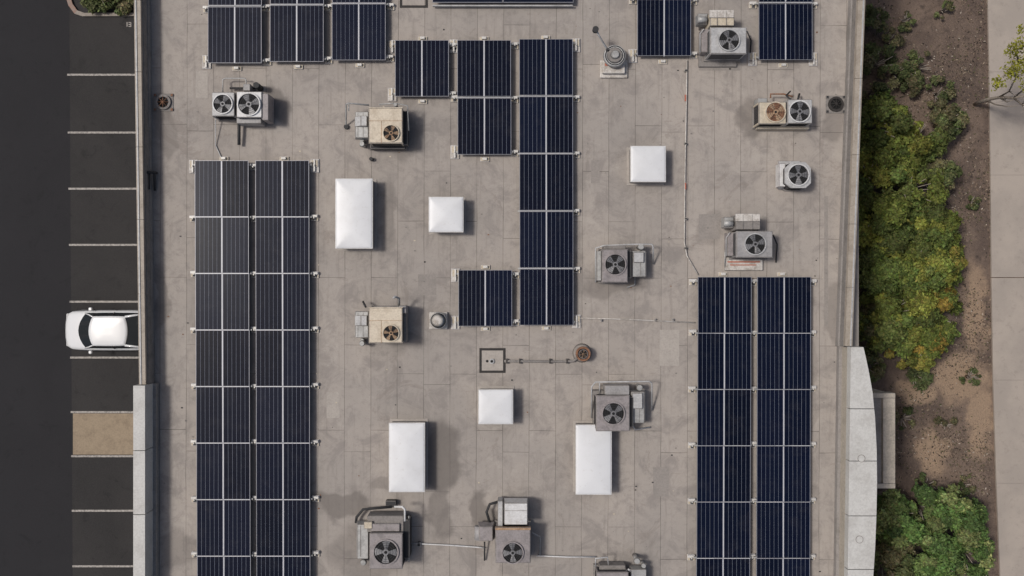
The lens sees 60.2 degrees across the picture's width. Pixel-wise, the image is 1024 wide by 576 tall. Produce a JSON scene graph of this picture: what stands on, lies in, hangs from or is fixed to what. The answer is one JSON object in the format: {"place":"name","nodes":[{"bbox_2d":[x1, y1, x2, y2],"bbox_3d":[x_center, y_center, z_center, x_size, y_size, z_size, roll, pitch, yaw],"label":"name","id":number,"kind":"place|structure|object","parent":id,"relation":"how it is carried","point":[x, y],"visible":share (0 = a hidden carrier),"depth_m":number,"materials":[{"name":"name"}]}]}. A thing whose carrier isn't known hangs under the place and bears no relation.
{"place":"outdoors","nodes":[
{"label":"outdoors","id":0,"kind":"place"},
{"bbox_2d":[0,0,72,575],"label":"road","id":1,"kind":"structure","parent":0,"point":[36,535],"depth_m":41.00,"materials":[{"name":"asphalt"}]},
{"bbox_2d":[69,0,138,575],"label":"parking bay surface","id":2,"kind":"object","parent":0,"point":[101,45],"depth_m":40.99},
{"bbox_2d":[65,307,138,353],"bbox_3d":[-18.215,1.930,40.272,4.490,1.457,2.100,0,90,0],"label":"parked car","id":3,"kind":"object","parent":2,"relation":"on","point":[90,329],"visible":0.68,"depth_m":39.73,"materials":[{"name":"white paint"}]},
{"bbox_2d":[73,413,133,454],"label":"concrete pad","id":4,"kind":"object","parent":2,"relation":"on","point":[102,433],"visible":0.4,"depth_m":40.98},
{"bbox_2d":[208,7,233,62],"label":"solar panel","id":5,"kind":"object","parent":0,"point":[220,34],"visible":1,"depth_m":32.66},
{"bbox_2d":[235,7,261,62],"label":"solar panel","id":6,"kind":"object","parent":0,"point":[248,34],"visible":1,"depth_m":32.66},
{"bbox_2d":[270,5,295,61],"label":"solar panel","id":7,"kind":"object","parent":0,"point":[282,33],"visible":1,"depth_m":32.66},
{"bbox_2d":[297,5,323,61],"bbox_3d":[-7.459,-9.408,32.678,0.978,0.036,2.076,0,90,0],"label":"solar panel","id":8,"kind":"object","parent":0,"point":[310,33],"visible":1,"depth_m":32.66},
{"bbox_2d":[332,4,357,59],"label":"solar panel","id":9,"kind":"object","parent":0,"point":[344,31],"visible":1,"depth_m":32.66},
{"bbox_2d":[359,4,385,59],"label":"solar panel","id":10,"kind":"object","parent":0,"point":[372,31],"visible":1,"depth_m":32.66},
{"bbox_2d":[151,0,858,575],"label":"roof deck","id":11,"kind":"structure","parent":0,"point":[733,158],"depth_m":33.00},
{"bbox_2d":[196,63,827,495],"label":"roof patches","id":12,"kind":"object","parent":11,"relation":"on","point":[668,347],"visible":0.98,"depth_m":33.00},
{"bbox_2d":[573,421,611,494],"bbox_3d":[2.986,6.282,32.623,1.418,0.755,2.660,0,90,0],"label":"skylight","id":13,"kind":"object","parent":11,"relation":"on","point":[592,460],"visible":0.84,"depth_m":32.27,"materials":[{"name":"white paint"}]},
{"bbox_2d":[591,381,652,430],"bbox_3d":[4.058,4.332,32.437,2.348,1.126,1.913,0,90,0],"label":"rooftop hvac unit","id":14,"kind":"object","parent":11,"relation":"on","point":[618,407],"visible":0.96,"depth_m":32.15,"materials":[{"name":"metal"}]},
{"bbox_2d":[687,272,816,560],"bbox_3d":[8.936,5.832,32.829,4.818,0.342,12.845,0,90,0],"label":"solar mounting rack","id":15,"kind":"object","parent":11,"relation":"on","point":[692,445],"visible":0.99,"depth_m":32.80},
{"bbox_2d":[696,502,722,557],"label":"solar panel","id":16,"kind":"object","parent":15,"relation":"on","point":[709,529],"visible":1,"depth_m":32.66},
{"bbox_2d":[697,446,722,501],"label":"solar panel","id":17,"kind":"object","parent":15,"relation":"on","point":[709,473],"visible":1,"depth_m":32.66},
{"bbox_2d":[697,389,723,445],"bbox_3d":[7.338,4.792,32.678,0.978,0.035,2.076,0,90,0],"label":"solar panel","id":18,"kind":"object","parent":15,"relation":"on","point":[710,417],"visible":1,"depth_m":32.66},
{"bbox_2d":[697,333,723,388],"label":"solar panel","id":19,"kind":"object","parent":15,"relation":"on","point":[710,360],"visible":1,"depth_m":32.66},
{"bbox_2d":[698,277,723,332],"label":"solar panel","id":20,"kind":"object","parent":15,"relation":"on","point":[710,304],"visible":1,"depth_m":32.66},
{"bbox_2d":[724,502,749,557],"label":"solar panel","id":21,"kind":"object","parent":15,"relation":"on","point":[736,529],"visible":1,"depth_m":32.66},
{"bbox_2d":[724,446,750,501],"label":"solar panel","id":22,"kind":"object","parent":15,"relation":"on","point":[737,473],"visible":1,"depth_m":32.66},
{"bbox_2d":[724,390,750,444],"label":"solar panel","id":23,"kind":"object","parent":15,"relation":"on","point":[737,417],"visible":1,"depth_m":32.66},
{"bbox_2d":[724,333,750,388],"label":"solar panel","id":24,"kind":"object","parent":15,"relation":"on","point":[737,360],"visible":1,"depth_m":32.66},
{"bbox_2d":[725,277,751,332],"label":"solar panel","id":25,"kind":"object","parent":15,"relation":"on","point":[738,304],"visible":1,"depth_m":32.66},
{"bbox_2d":[756,502,782,557],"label":"solar panel","id":26,"kind":"object","parent":15,"relation":"on","point":[769,529],"visible":1,"depth_m":32.66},
{"bbox_2d":[756,446,782,501],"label":"solar panel","id":27,"kind":"object","parent":15,"relation":"on","point":[769,487],"visible":1,"depth_m":32.66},
{"bbox_2d":[757,390,782,445],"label":"solar panel","id":28,"kind":"object","parent":15,"relation":"on","point":[769,417],"visible":1,"depth_m":32.66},
{"bbox_2d":[757,277,783,332],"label":"solar panel","id":29,"kind":"object","parent":15,"relation":"on","point":[770,304],"visible":1,"depth_m":32.66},
{"bbox_2d":[757,333,783,388],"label":"solar panel","id":30,"kind":"object","parent":15,"relation":"on","point":[770,360],"visible":1,"depth_m":32.66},
{"bbox_2d":[783,502,809,557],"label":"solar panel","id":31,"kind":"object","parent":15,"relation":"on","point":[796,529],"visible":1,"depth_m":32.66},
{"bbox_2d":[784,446,809,501],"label":"solar panel","id":32,"kind":"object","parent":15,"relation":"on","point":[796,473],"visible":1,"depth_m":32.66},
{"bbox_2d":[784,333,810,388],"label":"solar panel","id":33,"kind":"object","parent":15,"relation":"on","point":[797,360],"visible":1,"depth_m":32.66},
{"bbox_2d":[784,390,810,445],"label":"solar panel","id":34,"kind":"object","parent":15,"relation":"on","point":[797,417],"visible":1,"depth_m":32.66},
{"bbox_2d":[784,277,810,332],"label":"solar panel","id":35,"kind":"object","parent":15,"relation":"on","point":[797,304],"visible":1,"depth_m":32.66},
{"bbox_2d":[637,0,663,55],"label":"solar panel","id":36,"kind":"object","parent":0,"point":[650,27],"visible":1,"depth_m":32.66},
{"bbox_2d":[664,0,690,55],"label":"solar panel","id":37,"kind":"object","parent":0,"point":[677,27],"visible":1,"depth_m":32.66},
{"bbox_2d":[759,4,784,59],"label":"solar panel","id":38,"kind":"object","parent":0,"point":[771,31],"visible":1,"depth_m":32.66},
{"bbox_2d":[786,4,811,59],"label":"solar panel","id":39,"kind":"object","parent":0,"point":[798,31],"visible":1,"depth_m":32.66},
{"bbox_2d":[859,0,1023,575],"bbox_3d":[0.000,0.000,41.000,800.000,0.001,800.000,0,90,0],"label":"ground","id":40,"kind":"structure","parent":0,"point":[973,404],"depth_m":41.00,"materials":[{"name":"soil"}]},
{"bbox_2d":[872,388,894,487],"bbox_3d":[14.066,6.191,38.395,2.932,5.210,3.863,0,90,0],"label":"entrance canopy","id":41,"kind":"object","parent":40,"relation":"on","point":[884,406],"visible":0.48,"depth_m":35.80,"materials":[{"name":"concrete"}]},
{"bbox_2d":[859,141,912,203],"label":"shrub","id":42,"kind":"object","parent":40,"relation":"on","point":[885,172],"visible":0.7,"depth_m":38.62,"materials":[{"name":"green plant"}]},
{"bbox_2d":[860,89,914,150],"bbox_3d":[16.507,-7.316,39.430,2.735,3.153,2.812,-30,90,0],"label":"shrub","id":43,"kind":"object","parent":40,"relation":"on","point":[880,109],"visible":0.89,"depth_m":38.89,"materials":[{"name":"green plant"}]},
{"bbox_2d":[859,190,916,256],"bbox_3d":[16.389,-2.770,39.296,2.891,3.425,3.296,0,90,0],"label":"shrub","id":44,"kind":"object","parent":40,"relation":"on","point":[888,223],"visible":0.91,"depth_m":38.55,"materials":[{"name":"green plant"}]},
{"bbox_2d":[859,240,918,304],"bbox_3d":[16.316,-0.725,39.330,3.009,3.359,2.964,15,90,0],"label":"shrub","id":45,"kind":"object","parent":40,"relation":"on","point":[880,271],"visible":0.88,"depth_m":38.30,"materials":[{"name":"green plant"}]},
{"bbox_2d":[859,287,940,353],"bbox_3d":[17.150,1.110,39.463,3.685,3.095,3.706,0,90,0],"label":"shrub","id":46,"kind":"object","parent":40,"relation":"on","point":[920,306],"visible":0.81,"depth_m":38.52,"materials":[{"name":"green plant"}]},
{"bbox_2d":[876,488,926,549],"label":"shrub","id":47,"kind":"object","parent":40,"relation":"on","point":[902,529],"visible":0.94,"depth_m":38.69,"materials":[{"name":"green plant"}]},
{"bbox_2d":[883,320,949,372],"bbox_3d":[18.041,2.552,39.656,2.752,2.705,2.601,0,90,0],"label":"shrub","id":48,"kind":"object","parent":40,"relation":"on","point":[932,344],"visible":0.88,"depth_m":38.98,"materials":[{"name":"green plant"}]},
{"bbox_2d":[890,156,949,223],"bbox_3d":[17.922,-4.465,39.536,3.038,2.944,3.655,0,90,0],"label":"shrub","id":49,"kind":"object","parent":40,"relation":"on","point":[937,192],"visible":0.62,"depth_m":38.95,"materials":[{"name":"green plant"}]},
{"bbox_2d":[895,120,950,171],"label":"shrub","id":50,"kind":"object","parent":40,"relation":"on","point":[930,147],"visible":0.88,"depth_m":39.05,"materials":[{"name":"green plant"}]},
{"bbox_2d":[881,514,966,575],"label":"shrub","id":51,"kind":"object","parent":40,"relation":"on","point":[942,555],"visible":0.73,"depth_m":38.64,"materials":[{"name":"green plant"}]},
{"bbox_2d":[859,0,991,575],"bbox_3d":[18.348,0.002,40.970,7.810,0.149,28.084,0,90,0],"label":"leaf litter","id":52,"kind":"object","parent":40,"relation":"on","point":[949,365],"visible":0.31,"depth_m":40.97,"materials":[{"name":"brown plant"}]},
{"bbox_2d":[899,237,957,295],"bbox_3d":[18.025,-0.818,39.490,3.299,3.040,3.458,-17,90,0],"label":"shrub","id":53,"kind":"object","parent":40,"relation":"on","point":[934,263],"visible":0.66,"depth_m":38.50,"materials":[{"name":"green plant"}]},
{"bbox_2d":[907,195,963,248],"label":"shrub","id":54,"kind":"object","parent":40,"relation":"on","point":[939,224],"visible":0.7,"depth_m":38.67,"materials":[{"name":"green plant"}]},
{"bbox_2d":[918,483,989,550],"bbox_3d":[20.062,10.266,39.507,2.596,3.004,3.385,-37,90,0],"label":"shrub","id":55,"kind":"object","parent":40,"relation":"on","point":[970,519],"visible":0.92,"depth_m":38.80,"materials":[{"name":"green plant"}]},
{"bbox_2d":[987,0,1023,575],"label":"sidewalk","id":56,"kind":"structure","parent":0,"point":[1005,18],"depth_m":40.90,"materials":[{"name":"concrete"}]},
{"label":"walls","id":57,"kind":"object","parent":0,"visible":0},
{"bbox_2d":[162,14,836,572],"bbox_3d":[-0.467,-0.003,32.992,25.225,0.015,21.297,0,90,0],"label":"roof debris","id":58,"kind":"object","parent":57,"relation":"on","point":[510,266],"visible":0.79,"depth_m":32.98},
{"bbox_2d":[230,82,273,144],"bbox_3d":[-9.661,-6.429,32.487,1.623,1.026,2.250,0,90,0],"label":"air conditioner","id":59,"kind":"object","parent":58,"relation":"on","point":[255,108],"visible":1,"depth_m":32.10,"materials":[{"name":"metal"}]},
{"bbox_2d":[189,157,319,575],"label":"solar mounting rack","id":60,"kind":"object","parent":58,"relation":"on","point":[314,165],"visible":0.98,"depth_m":32.80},
{"bbox_2d":[195,217,221,272],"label":"solar panel","id":61,"kind":"object","parent":60,"relation":"on","point":[208,244],"visible":1,"depth_m":32.66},
{"bbox_2d":[195,274,221,329],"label":"solar panel","id":62,"kind":"object","parent":60,"relation":"on","point":[208,301],"visible":1,"depth_m":32.66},
{"bbox_2d":[195,161,221,216],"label":"solar panel","id":63,"kind":"object","parent":60,"relation":"on","point":[207,188],"visible":1,"depth_m":32.66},
{"bbox_2d":[196,443,222,499],"bbox_3d":[-11.177,6.778,32.678,0.978,0.035,2.076,0,90,0],"label":"solar panel","id":64,"kind":"object","parent":60,"relation":"on","point":[209,470],"visible":1,"depth_m":32.66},
{"bbox_2d":[196,387,222,442],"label":"solar panel","id":65,"kind":"object","parent":60,"relation":"on","point":[209,414],"visible":1,"depth_m":32.66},
{"bbox_2d":[196,330,222,385],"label":"solar panel","id":66,"kind":"object","parent":60,"relation":"on","point":[208,357],"visible":1,"depth_m":32.66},
{"bbox_2d":[197,500,223,555],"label":"solar panel","id":67,"kind":"object","parent":60,"relation":"on","point":[209,527],"visible":1,"depth_m":32.66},
{"bbox_2d":[222,160,248,216],"bbox_3d":[-10.235,-3.674,32.678,0.978,0.037,2.076,0,90,0],"label":"solar panel","id":68,"kind":"object","parent":60,"relation":"on","point":[235,188],"visible":1,"depth_m":32.66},
{"bbox_2d":[222,217,248,272],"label":"solar panel","id":69,"kind":"object","parent":60,"relation":"on","point":[235,244],"visible":1,"depth_m":32.66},
{"bbox_2d":[223,274,248,329],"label":"solar panel","id":70,"kind":"object","parent":60,"relation":"on","point":[235,301],"visible":1,"depth_m":32.66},
{"bbox_2d":[223,330,249,385],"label":"solar panel","id":71,"kind":"object","parent":60,"relation":"on","point":[236,357],"visible":1,"depth_m":32.66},
{"bbox_2d":[223,387,249,442],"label":"solar panel","id":72,"kind":"object","parent":60,"relation":"on","point":[236,414],"visible":1,"depth_m":32.66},
{"bbox_2d":[223,443,249,498],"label":"solar panel","id":73,"kind":"object","parent":60,"relation":"on","point":[236,468],"visible":1,"depth_m":32.66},
{"bbox_2d":[224,500,250,555],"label":"solar panel","id":74,"kind":"object","parent":60,"relation":"on","point":[237,527],"visible":1,"depth_m":32.66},
{"bbox_2d":[255,161,281,216],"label":"solar panel","id":75,"kind":"object","parent":60,"relation":"on","point":[268,188],"visible":1,"depth_m":32.66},
{"bbox_2d":[256,217,281,272],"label":"solar panel","id":76,"kind":"object","parent":60,"relation":"on","point":[268,244],"visible":1,"depth_m":32.66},
{"bbox_2d":[256,387,282,442],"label":"solar panel","id":77,"kind":"object","parent":60,"relation":"on","point":[269,414],"visible":1,"depth_m":32.66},
{"bbox_2d":[256,443,282,498],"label":"solar panel","id":78,"kind":"object","parent":60,"relation":"on","point":[269,470],"visible":1,"depth_m":32.66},
{"bbox_2d":[256,500,282,555],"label":"solar panel","id":79,"kind":"object","parent":60,"relation":"on","point":[269,527],"visible":1,"depth_m":32.66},
{"bbox_2d":[256,274,282,329],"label":"solar panel","id":80,"kind":"object","parent":60,"relation":"on","point":[268,301],"visible":1,"depth_m":32.66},
{"bbox_2d":[256,330,282,385],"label":"solar panel","id":81,"kind":"object","parent":60,"relation":"on","point":[268,357],"visible":1,"depth_m":32.66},
{"bbox_2d":[283,161,308,216],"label":"solar panel","id":82,"kind":"object","parent":60,"relation":"on","point":[295,188],"visible":1,"depth_m":32.66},
{"bbox_2d":[283,217,308,272],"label":"solar panel","id":83,"kind":"object","parent":60,"relation":"on","point":[295,244],"visible":1,"depth_m":32.66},
{"bbox_2d":[283,274,309,329],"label":"solar panel","id":84,"kind":"object","parent":60,"relation":"on","point":[296,301],"visible":1,"depth_m":32.66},
{"bbox_2d":[283,330,309,385],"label":"solar panel","id":85,"kind":"object","parent":60,"relation":"on","point":[296,357],"visible":1,"depth_m":32.66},
{"bbox_2d":[283,387,309,442],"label":"solar panel","id":86,"kind":"object","parent":60,"relation":"on","point":[296,414],"visible":1,"depth_m":32.66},
{"bbox_2d":[283,443,309,498],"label":"solar panel","id":87,"kind":"object","parent":60,"relation":"on","point":[296,470],"visible":1,"depth_m":32.66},
{"bbox_2d":[284,500,309,555],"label":"solar panel","id":88,"kind":"object","parent":60,"relation":"on","point":[296,527],"visible":1,"depth_m":32.66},
{"bbox_2d":[335,178,376,250],"bbox_3d":[-5.781,-2.723,32.623,1.466,0.755,2.660,0,90,0],"label":"skylight","id":89,"kind":"object","parent":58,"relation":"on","point":[355,214],"visible":1,"depth_m":32.28,"materials":[{"name":"white paint"}]},
{"bbox_2d":[344,102,408,160],"bbox_3d":[-5.001,-5.737,32.387,2.531,1.227,2.013,0,90,0],"label":"rooftop hvac unit","id":90,"kind":"object","parent":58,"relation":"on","point":[382,128],"visible":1,"depth_m":31.85,"materials":[{"name":"beige paint"}]},
{"bbox_2d":[355,296,407,345],"bbox_3d":[-4.817,1.205,32.329,1.971,1.343,1.885,0,90,0],"label":"rooftop hvac unit","id":91,"kind":"object","parent":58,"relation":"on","point":[381,324],"visible":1,"depth_m":31.85,"materials":[{"name":"beige paint"}]},
{"bbox_2d":[355,499,411,568],"bbox_3d":[-4.790,9.043,32.387,2.107,1.226,2.328,0,90,0],"label":"rooftop hvac unit","id":92,"kind":"object","parent":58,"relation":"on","point":[384,539],"visible":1,"depth_m":32.06,"materials":[{"name":"metal"}]},
{"bbox_2d":[389,419,427,491],"bbox_3d":[-3.846,6.199,32.623,1.418,0.755,2.636,0,90,0],"label":"skylight","id":93,"kind":"object","parent":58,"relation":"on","point":[408,455],"visible":1,"depth_m":32.28,"materials":[{"name":"white paint"}]},
{"bbox_2d":[428,197,465,234],"bbox_3d":[-2.413,-2.687,32.623,1.370,0.755,1.394,0,90,0],"label":"skylight","id":94,"kind":"object","parent":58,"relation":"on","point":[446,215],"visible":1,"depth_m":32.29,"materials":[{"name":"white paint"}]},
{"bbox_2d":[388,35,580,330],"bbox_3d":[-1.032,-3.904,32.829,7.192,0.342,11.017,0,90,0],"label":"solar mounting rack","id":95,"kind":"object","parent":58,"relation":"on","point":[455,155],"visible":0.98,"depth_m":32.85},
{"bbox_2d":[395,40,421,96],"bbox_3d":[-3.832,-8.123,32.678,0.978,0.035,2.076,0,90,0],"label":"solar panel","id":96,"kind":"object","parent":95,"relation":"on","point":[408,68],"visible":1,"depth_m":32.66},
{"bbox_2d":[422,40,448,96],"bbox_3d":[-2.830,-8.123,32.678,0.978,0.035,2.076,0,90,0],"label":"solar panel","id":97,"kind":"object","parent":95,"relation":"on","point":[435,68],"visible":1,"depth_m":32.66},
{"bbox_2d":[457,40,483,96],"bbox_3d":[-1.533,-8.123,32.678,0.978,0.036,2.076,0,90,0],"label":"solar panel","id":98,"kind":"object","parent":95,"relation":"on","point":[470,68],"visible":1,"depth_m":32.66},
{"bbox_2d":[458,98,483,154],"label":"solar panel","id":99,"kind":"object","parent":95,"relation":"on","point":[470,126],"visible":1,"depth_m":32.66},
{"bbox_2d":[458,270,484,325],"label":"solar panel","id":100,"kind":"object","parent":95,"relation":"on","point":[471,297],"visible":1,"depth_m":32.66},
{"bbox_2d":[484,40,510,96],"bbox_3d":[-0.531,-8.123,32.678,0.978,0.038,2.076,0,90,0],"label":"solar panel","id":101,"kind":"object","parent":95,"relation":"on","point":[497,68],"visible":1,"depth_m":32.66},
{"bbox_2d":[485,98,510,154],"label":"solar panel","id":102,"kind":"object","parent":95,"relation":"on","point":[497,126],"visible":1,"depth_m":32.66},
{"bbox_2d":[486,270,511,325],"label":"solar panel","id":103,"kind":"object","parent":95,"relation":"on","point":[498,297],"visible":1,"depth_m":32.66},
{"bbox_2d":[519,39,545,94],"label":"solar panel","id":104,"kind":"object","parent":95,"relation":"on","point":[532,66],"visible":1,"depth_m":32.66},
{"bbox_2d":[519,97,545,152],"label":"solar panel","id":105,"kind":"object","parent":95,"relation":"on","point":[532,124],"visible":1,"depth_m":32.66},
{"bbox_2d":[519,154,545,209],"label":"solar panel","id":106,"kind":"object","parent":95,"relation":"on","point":[532,181],"visible":1,"depth_m":32.66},
{"bbox_2d":[520,212,545,267],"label":"solar panel","id":107,"kind":"object","parent":95,"relation":"on","point":[532,239],"visible":1,"depth_m":32.66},
{"bbox_2d":[520,269,545,324],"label":"solar panel","id":108,"kind":"object","parent":95,"relation":"on","point":[532,296],"visible":1,"depth_m":32.66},
{"bbox_2d":[546,39,572,94],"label":"solar panel","id":109,"kind":"object","parent":95,"relation":"on","point":[559,66],"visible":1,"depth_m":32.66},
{"bbox_2d":[546,97,572,152],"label":"solar panel","id":110,"kind":"object","parent":95,"relation":"on","point":[559,124],"visible":1,"depth_m":32.66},
{"bbox_2d":[547,154,572,209],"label":"solar panel","id":111,"kind":"object","parent":95,"relation":"on","point":[559,181],"visible":1,"depth_m":32.66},
{"bbox_2d":[547,212,572,267],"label":"solar panel","id":112,"kind":"object","parent":95,"relation":"on","point":[559,239],"visible":1,"depth_m":32.66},
{"bbox_2d":[547,269,572,324],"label":"solar panel","id":113,"kind":"object","parent":95,"relation":"on","point":[559,296],"visible":1,"depth_m":32.66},
{"bbox_2d":[478,386,513,423],"bbox_3d":[-0.597,4.348,32.623,1.370,0.755,1.370,0,90,0],"label":"skylight","id":114,"kind":"object","parent":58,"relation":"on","point":[495,404],"visible":1,"depth_m":32.28,"materials":[{"name":"white paint"}]},
{"bbox_2d":[133,0,876,575],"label":"parapet","id":115,"kind":"structure","parent":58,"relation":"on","point":[855,482],"depth_m":32.20,"materials":[{"name":"grey concrete"}]},
{"bbox_2d":[474,497,540,563],"bbox_3d":[-0.153,8.947,32.387,2.452,1.226,2.401,0,90,0],"label":"rooftop hvac unit","id":116,"kind":"object","parent":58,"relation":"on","point":[510,532],"visible":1,"depth_m":31.95,"materials":[{"name":"metal"}]},
{"bbox_2d":[595,243,653,287],"bbox_3d":[4.165,-0.811,32.437,2.228,1.126,1.631,0,90,0],"label":"rooftop hvac unit","id":117,"kind":"object","parent":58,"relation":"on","point":[618,264],"visible":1,"depth_m":32.13,"materials":[{"name":"metal"}]},
{"bbox_2d":[627,146,665,184],"bbox_3d":[4.981,-4.539,32.623,1.394,0.755,1.418,0,90,0],"label":"skylight","id":118,"kind":"object","parent":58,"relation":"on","point":[646,165],"visible":1,"depth_m":32.29,"materials":[{"name":"white paint"}]},
{"bbox_2d":[695,10,751,66],"bbox_3d":[7.841,-9.157,32.412,2.163,1.176,1.837,0,90,0],"label":"rooftop hvac unit","id":119,"kind":"object","parent":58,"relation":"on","point":[722,41],"visible":1,"depth_m":32.05,"materials":[{"name":"grey metal"}]},
{"bbox_2d":[721,214,777,269],"bbox_3d":[8.804,-1.676,32.412,2.186,1.176,2.040,0,90,0],"label":"rooftop hvac unit","id":120,"kind":"object","parent":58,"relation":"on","point":[748,245],"visible":1,"depth_m":32.05,"materials":[{"name":"grey paint"}]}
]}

